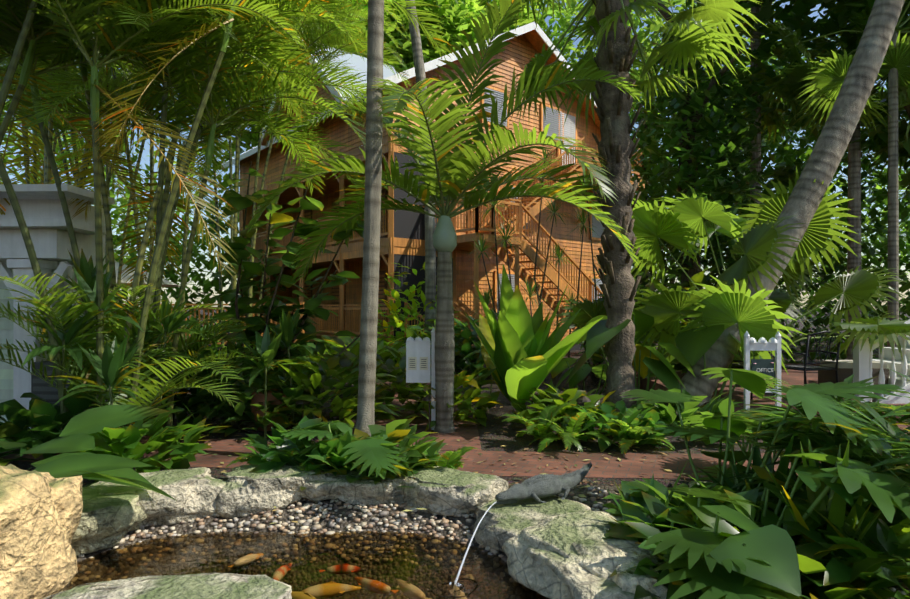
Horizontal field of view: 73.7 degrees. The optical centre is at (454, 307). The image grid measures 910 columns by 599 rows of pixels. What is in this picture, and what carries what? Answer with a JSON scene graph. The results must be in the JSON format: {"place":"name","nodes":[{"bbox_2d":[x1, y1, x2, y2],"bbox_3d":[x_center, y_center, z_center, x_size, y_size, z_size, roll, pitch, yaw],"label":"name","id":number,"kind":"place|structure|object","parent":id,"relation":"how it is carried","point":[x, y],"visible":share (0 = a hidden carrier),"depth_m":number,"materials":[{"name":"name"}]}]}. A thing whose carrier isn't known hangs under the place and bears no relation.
{"place":"outdoors","nodes":[
{"label":"outdoors","id":0,"kind":"place"},
{"bbox_2d":[65,531,549,598],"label":"pond water","id":1,"kind":"structure","parent":0,"point":[368,565],"depth_m":3.84,"materials":[{"name":"brown liquid"}]},
{"bbox_2d":[43,573,291,598],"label":"rock","id":2,"kind":"object","parent":1,"relation":"on","point":[216,586],"visible":1,"depth_m":3.04,"materials":[{"name":"stone"}]},
{"bbox_2d":[428,577,477,597],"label":"water ripples","id":3,"kind":"object","parent":1,"relation":"on","point":[456,590],"visible":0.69,"depth_m":3.47,"materials":[{"name":"liquid"}]},
{"bbox_2d":[454,501,496,583],"bbox_3d":[0.143,1.513,3.917,0.014,0.293,0.883,0,0,21],"label":"water spout","id":4,"kind":"object","parent":1,"relation":"on","point":[468,547],"visible":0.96,"depth_m":3.77,"materials":[{"name":"liquid"}]},
{"bbox_2d":[0,436,898,478],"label":"brick path","id":5,"kind":"structure","parent":0,"point":[634,465],"depth_m":5.98,"materials":[{"name":"red brick"}]},
{"bbox_2d":[21,249,496,453],"bbox_3d":[-1.466,0.427,7.665,6.522,2.182,1.992,0,0,-31],"label":"ti plant","id":6,"kind":"object","parent":5,"relation":"on","point":[108,365],"visible":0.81,"depth_m":6.45,"materials":[{"name":"green plant"}]},
{"bbox_2d":[355,0,383,436],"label":"tall palm","id":7,"kind":"object","parent":5,"relation":"on","point":[365,418],"visible":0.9,"depth_m":5.92,"materials":[{"name":"grey plant"}]},
{"bbox_2d":[0,0,909,308],"label":"sky","id":8,"kind":"structure","parent":0,"point":[145,159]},
{"bbox_2d":[6,309,909,495],"bbox_3d":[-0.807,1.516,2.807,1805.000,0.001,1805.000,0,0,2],"label":"ground","id":9,"kind":"structure","parent":0,"point":[510,440],"depth_m":7.16,"materials":[{"name":"brown soil"}]},
{"bbox_2d":[0,184,114,431],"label":"building","id":10,"kind":"structure","parent":9,"relation":"on","point":[42,210],"depth_m":7.16,"materials":[{"name":"white paint"}]},
{"bbox_2d":[0,37,148,186],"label":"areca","id":11,"kind":"object","parent":9,"relation":"on","point":[36,153],"depth_m":13.00,"materials":[{"name":"green plant"}]},
{"bbox_2d":[115,261,179,286],"bbox_3d":[-7.968,0.191,14.188,2.772,2.650,2.772,0,0,-21],"label":"patio umbrella","id":12,"kind":"object","parent":9,"relation":"on","point":[167,283],"depth_m":13.78,"materials":[{"name":"beige fabric"}]},
{"bbox_2d":[0,0,299,214],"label":"palm tree","id":13,"kind":"object","parent":9,"relation":"on","point":[24,73],"visible":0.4,"depth_m":6.33,"materials":[{"name":"green plant"}]},
{"bbox_2d":[0,24,313,207],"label":"palm tree","id":14,"kind":"object","parent":9,"relation":"on","point":[47,171],"visible":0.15,"depth_m":10.28,"materials":[{"name":"green plant"}]},
{"bbox_2d":[39,17,312,314],"bbox_3d":[-7.646,-4.452,12.140,9.070,11.942,8.718,0,0,2],"label":"areca","id":15,"kind":"object","parent":9,"relation":"on","point":[127,215],"visible":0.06,"depth_m":12.54,"materials":[{"name":"green plant"}]},
{"bbox_2d":[111,22,300,366],"bbox_3d":[-5.360,-3.201,9.965,7.088,9.438,6.202,0,0,2],"label":"areca","id":16,"kind":"object","parent":9,"relation":"on","point":[184,250],"visible":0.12,"depth_m":10.18,"materials":[{"name":"green plant"}]},
{"bbox_2d":[0,0,414,426],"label":"palm tree","id":17,"kind":"object","parent":9,"relation":"on","point":[161,97],"visible":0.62,"depth_m":7.07,"materials":[{"name":"green plant"}]},
{"bbox_2d":[0,0,454,427],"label":"palm tree","id":18,"kind":"object","parent":9,"relation":"on","point":[79,23],"visible":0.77,"depth_m":6.07,"materials":[{"name":"green plant"}]},
{"bbox_2d":[250,388,286,430],"bbox_3d":[-2.325,1.276,7.598,0.460,0.480,0.448,0,0,2],"label":"terracotta pot","id":19,"kind":"object","parent":9,"relation":"on","point":[260,397],"visible":0.35,"depth_m":7.43,"materials":[{"name":"brown ceramic"}]},
{"bbox_2d":[207,161,383,413],"bbox_3d":[-2.373,-0.284,9.104,2.712,3.674,1.374,0,0,2],"label":"shrub","id":20,"kind":"object","parent":9,"relation":"on","point":[273,307],"visible":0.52,"depth_m":8.99,"materials":[{"name":"green plant"}]},
{"bbox_2d":[208,0,409,358],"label":"areca","id":21,"kind":"object","parent":9,"relation":"on","point":[313,40],"visible":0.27,"depth_m":12.84,"materials":[{"name":"green plant"}]},
{"bbox_2d":[110,22,644,360],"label":"cedar house","id":22,"kind":"structure","parent":9,"relation":"on","point":[402,237],"depth_m":19.24,"materials":[{"name":"brown wood"}]},
{"bbox_2d":[0,267,781,503],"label":"mixed shrubs","id":23,"kind":"object","parent":9,"relation":"on","point":[45,420],"visible":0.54,"depth_m":7.02,"materials":[{"name":"green plant"}]},
{"bbox_2d":[315,380,481,450],"bbox_3d":[-1.168,1.508,10.766,2.382,0.001,9.082,0,0,-10],"label":"garden bed","id":24,"kind":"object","parent":9,"relation":"on","point":[451,442],"depth_m":7.59,"materials":[{"name":"brown soil"}]},
{"bbox_2d":[406,327,435,429],"bbox_3d":[-0.418,0.876,7.535,0.375,1.280,0.100,0,0,2],"label":"sign","id":25,"kind":"object","parent":24,"relation":"on","point":[417,359],"visible":0.96,"depth_m":7.52,"materials":[{"name":"grey metal"}]},
{"bbox_2d":[245,0,644,433],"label":"palm tree","id":26,"kind":"object","parent":24,"relation":"on","point":[443,170],"visible":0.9,"depth_m":7.02,"materials":[{"name":"green plant"}]},
{"bbox_2d":[377,262,460,357],"bbox_3d":[-0.982,0.126,14.427,2.283,2.478,2.382,0,0,2],"label":"croton shrub","id":27,"kind":"object","parent":9,"relation":"on","point":[394,311],"visible":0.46,"depth_m":14.15,"materials":[{"name":"green plant"}]},
{"bbox_2d":[405,0,435,374],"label":"slim palm","id":28,"kind":"object","parent":9,"relation":"on","point":[430,264],"visible":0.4,"depth_m":13.93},
{"bbox_2d":[295,371,590,434],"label":"path lights","id":29,"kind":"object","parent":9,"relation":"on","point":[430,397],"visible":0.48,"depth_m":7.12,"materials":[{"name":"brown metal"}]},
{"bbox_2d":[226,403,674,473],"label":"fern plants","id":30,"kind":"object","parent":9,"relation":"on","point":[543,426],"visible":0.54,"depth_m":6.38,"materials":[{"name":"green plant"}]},
{"bbox_2d":[0,0,909,349],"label":"trees","id":31,"kind":"object","parent":9,"relation":"on","point":[454,18],"visible":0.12,"depth_m":26.13,"materials":[{"name":"green plant"}]},
{"bbox_2d":[5,380,909,523],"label":"leaf litter","id":32,"kind":"object","parent":9,"relation":"on","point":[587,482],"visible":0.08,"depth_m":5.99,"materials":[{"name":"brown plant"}]},
{"bbox_2d":[461,145,604,385],"bbox_3d":[1.881,-0.832,11.752,3.828,4.880,1.246,0,0,-24],"label":"dracaena plant","id":33,"kind":"object","parent":9,"relation":"on","point":[558,254],"visible":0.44,"depth_m":11.83,"materials":[{"name":"green plant"}]},
{"bbox_2d":[464,265,602,403],"bbox_3d":[0.931,0.383,8.194,1.642,1.896,2.914,0,0,2],"label":"bromeliad plant","id":34,"kind":"object","parent":9,"relation":"on","point":[521,351],"visible":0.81,"depth_m":7.87,"materials":[{"name":"green plant"}]},
{"bbox_2d":[281,367,907,598],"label":"monstera plant","id":35,"kind":"object","parent":9,"relation":"on","point":[696,542],"visible":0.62,"depth_m":4.08,"materials":[{"name":"green plant"}]},
{"bbox_2d":[469,0,765,426],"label":"palm tree","id":36,"kind":"object","parent":9,"relation":"on","point":[618,51],"visible":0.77,"depth_m":7.77,"materials":[{"name":"green plant"}]},
{"bbox_2d":[551,309,774,403],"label":"elephant ears","id":37,"kind":"object","parent":9,"relation":"on","point":[686,348],"visible":0.5,"depth_m":8.02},
{"bbox_2d":[648,0,780,358],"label":"tall fan palm","id":38,"kind":"object","parent":9,"relation":"on","point":[755,43],"visible":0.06,"depth_m":13.61,"materials":[{"name":"green plant"}]},
{"bbox_2d":[554,166,909,386],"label":"young fan palm","id":39,"kind":"object","parent":9,"relation":"on","point":[729,303],"visible":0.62,"depth_m":8.73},
{"bbox_2d":[744,331,780,437],"bbox_3d":[3.590,0.891,7.082,0.430,1.250,0.100,0,0,2],"label":"office sign","id":40,"kind":"object","parent":9,"relation":"on","point":[763,344],"visible":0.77,"depth_m":7.06,"materials":[{"name":"white paint"}]},
{"bbox_2d":[756,368,773,371],"bbox_3d":[3.609,0.723,7.063,0.195,0.043,0.004,0,0,2],"label":"sign lettering","id":41,"kind":"object","parent":40,"relation":"attached to","point":[766,369],"visible":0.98,"depth_m":7.06},
{"bbox_2d":[629,0,909,362],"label":"tree","id":42,"kind":"object","parent":9,"relation":"on","point":[691,127],"visible":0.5,"depth_m":13.21,"materials":[{"name":"green plant"}]},
{"bbox_2d":[633,363,909,422],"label":"raised brick terrace","id":43,"kind":"structure","parent":9,"relation":"on","point":[793,377],"depth_m":10.16,"materials":[{"name":"red brick"}]},
{"bbox_2d":[731,350,752,398],"bbox_3d":[3.951,0.783,8.754,0.588,0.965,0.606,0,0,22],"label":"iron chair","id":44,"kind":"object","parent":43,"relation":"on","point":[735,365],"depth_m":8.51,"materials":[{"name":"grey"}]},
{"bbox_2d":[762,350,784,394],"bbox_3d":[4.598,0.944,8.970,0.600,0.640,0.585,0,0,2],"label":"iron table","id":45,"kind":"object","parent":43,"relation":"on","point":[767,384],"visible":0.06,"depth_m":8.88,"materials":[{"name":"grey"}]},
{"bbox_2d":[773,330,840,395],"bbox_3d":[4.891,0.783,8.422,0.588,0.964,0.607,0,0,-18],"label":"iron chair","id":46,"kind":"object","parent":43,"relation":"on","point":[805,367],"visible":0.88,"depth_m":8.23,"materials":[{"name":"grey"}]},
{"bbox_2d":[818,360,888,394],"bbox_3d":[5.722,1.016,8.733,0.700,0.500,0.500,0,0,2],"label":"planter box","id":47,"kind":"object","parent":43,"relation":"on","point":[845,369],"visible":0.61,"depth_m":8.51,"materials":[{"name":"brown"}]},
{"bbox_2d":[667,0,904,414],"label":"leaning palm","id":48,"kind":"object","parent":9,"relation":"on","point":[804,200],"visible":0.6,"depth_m":8.26,"materials":[{"name":"grey plant"}]},
{"bbox_2d":[76,485,909,598],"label":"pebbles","id":49,"kind":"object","parent":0,"point":[342,524],"depth_m":4.49,"materials":[{"name":"grey gravel"}]},
{"bbox_2d":[0,464,82,598],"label":"rock","id":50,"kind":"object","parent":49,"relation":"on","point":[40,515],"visible":1,"depth_m":3.26,"materials":[{"name":"stone"}]},
{"bbox_2d":[0,405,176,500],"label":"leaves","id":51,"kind":"object","parent":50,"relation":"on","point":[74,435],"visible":0.9,"depth_m":4.55,"materials":[{"name":"green plant"}]},
{"bbox_2d":[71,486,146,555],"bbox_3d":[-2.596,1.461,4.085,0.744,0.339,1.090,0,0,40],"label":"rock","id":52,"kind":"object","parent":49,"relation":"on","point":[108,521],"visible":0.42,"depth_m":4.00,"materials":[{"name":"stone"}]},
{"bbox_2d":[88,467,226,526],"bbox_3d":[-2.208,1.465,4.617,1.052,0.386,0.662,0,0,-30],"label":"rock","id":53,"kind":"object","parent":49,"relation":"on","point":[194,492],"visible":0.48,"depth_m":4.45,"materials":[{"name":"stone"}]},
{"bbox_2d":[215,461,331,517],"bbox_3d":[-1.446,1.450,4.874,0.936,0.322,0.592,0,0,-25],"label":"rock","id":54,"kind":"object","parent":49,"relation":"on","point":[244,490],"visible":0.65,"depth_m":4.63,"materials":[{"name":"stone"}]},
{"bbox_2d":[300,470,403,504],"bbox_3d":[-0.730,1.467,4.934,1.173,0.249,0.519,0,0,-1],"label":"rock","id":55,"kind":"object","parent":49,"relation":"on","point":[386,491],"visible":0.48,"depth_m":4.72,"materials":[{"name":"stone"}]},
{"bbox_2d":[118,488,672,560],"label":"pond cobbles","id":56,"kind":"object","parent":49,"relation":"on","point":[305,525],"visible":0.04,"depth_m":4.45,"materials":[{"name":"stone"}]},
{"bbox_2d":[396,466,507,515],"bbox_3d":[-0.037,1.461,4.761,0.926,0.291,0.597,0,0,27],"label":"rock","id":57,"kind":"object","parent":49,"relation":"on","point":[440,490],"visible":0.75,"depth_m":4.56,"materials":[{"name":"stone"}]},
{"bbox_2d":[472,495,590,551],"bbox_3d":[0.606,1.600,4.247,1.351,0.359,0.945,0,0,45],"label":"rock","id":58,"kind":"object","parent":49,"relation":"on","point":[499,525],"visible":0.42,"depth_m":4.20,"materials":[{"name":"stone"}]},
{"bbox_2d":[495,462,591,503],"bbox_3d":[0.694,1.308,4.523,0.882,0.211,0.313,0,0,-26],"label":"alligator statue","id":59,"kind":"object","parent":58,"relation":"on","point":[536,487],"visible":1,"depth_m":4.42,"materials":[{"name":"grey stone"}]},
{"bbox_2d":[501,510,623,598],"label":"rock","id":60,"kind":"object","parent":49,"relation":"on","point":[559,534],"visible":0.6,"depth_m":3.51,"materials":[{"name":"stone"}]},
{"bbox_2d":[525,538,664,598],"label":"rock","id":61,"kind":"object","parent":49,"relation":"on","point":[576,578],"visible":0.42,"depth_m":3.20,"materials":[{"name":"stone"}]},
{"bbox_2d":[612,562,667,598],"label":"rock","id":62,"kind":"object","parent":49,"relation":"on","point":[628,580],"visible":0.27,"depth_m":2.96,"materials":[{"name":"stone"}]},
{"bbox_2d":[688,481,714,487],"bbox_3d":[2.244,1.484,4.751,0.879,0.212,0.595,0,0,2],"label":"rock","id":63,"kind":"object","parent":49,"relation":"on","point":[691,483],"depth_m":4.93,"materials":[{"name":"stone"}]},
{"bbox_2d":[568,397,909,598],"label":"plants","id":64,"kind":"object","parent":49,"relation":"on","point":[772,547],"visible":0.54,"depth_m":3.01,"materials":[{"name":"green plant"}]},
{"bbox_2d":[602,468,909,598],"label":"leafy plant","id":65,"kind":"object","parent":49,"relation":"on","point":[830,574],"visible":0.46,"depth_m":3.07,"materials":[{"name":"green plant"}]},
{"bbox_2d":[725,367,909,539],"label":"lady palm","id":66,"kind":"object","parent":49,"relation":"on","point":[867,411],"visible":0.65,"depth_m":3.64,"materials":[{"name":"green plant"}]},
{"bbox_2d":[810,424,909,433],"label":"brick patio","id":67,"kind":"structure","parent":0,"point":[902,426],"depth_m":7.72,"materials":[{"name":"red brick"}]},
{"bbox_2d":[730,8,909,359],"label":"tall fan palm","id":68,"kind":"object","parent":67,"relation":"on","point":[897,56],"visible":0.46,"depth_m":13.03,"materials":[{"name":"green plant"}]},
{"bbox_2d":[761,0,909,346],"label":"fan palm","id":69,"kind":"object","parent":67,"relation":"on","point":[810,77],"visible":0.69,"depth_m":11.59,"materials":[{"name":"green plant"}]},
{"bbox_2d":[853,319,909,403],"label":"picket fence","id":70,"kind":"object","parent":67,"relation":"on","point":[862,364],"visible":0.52,"depth_m":8.04,"materials":[{"name":"paint"}]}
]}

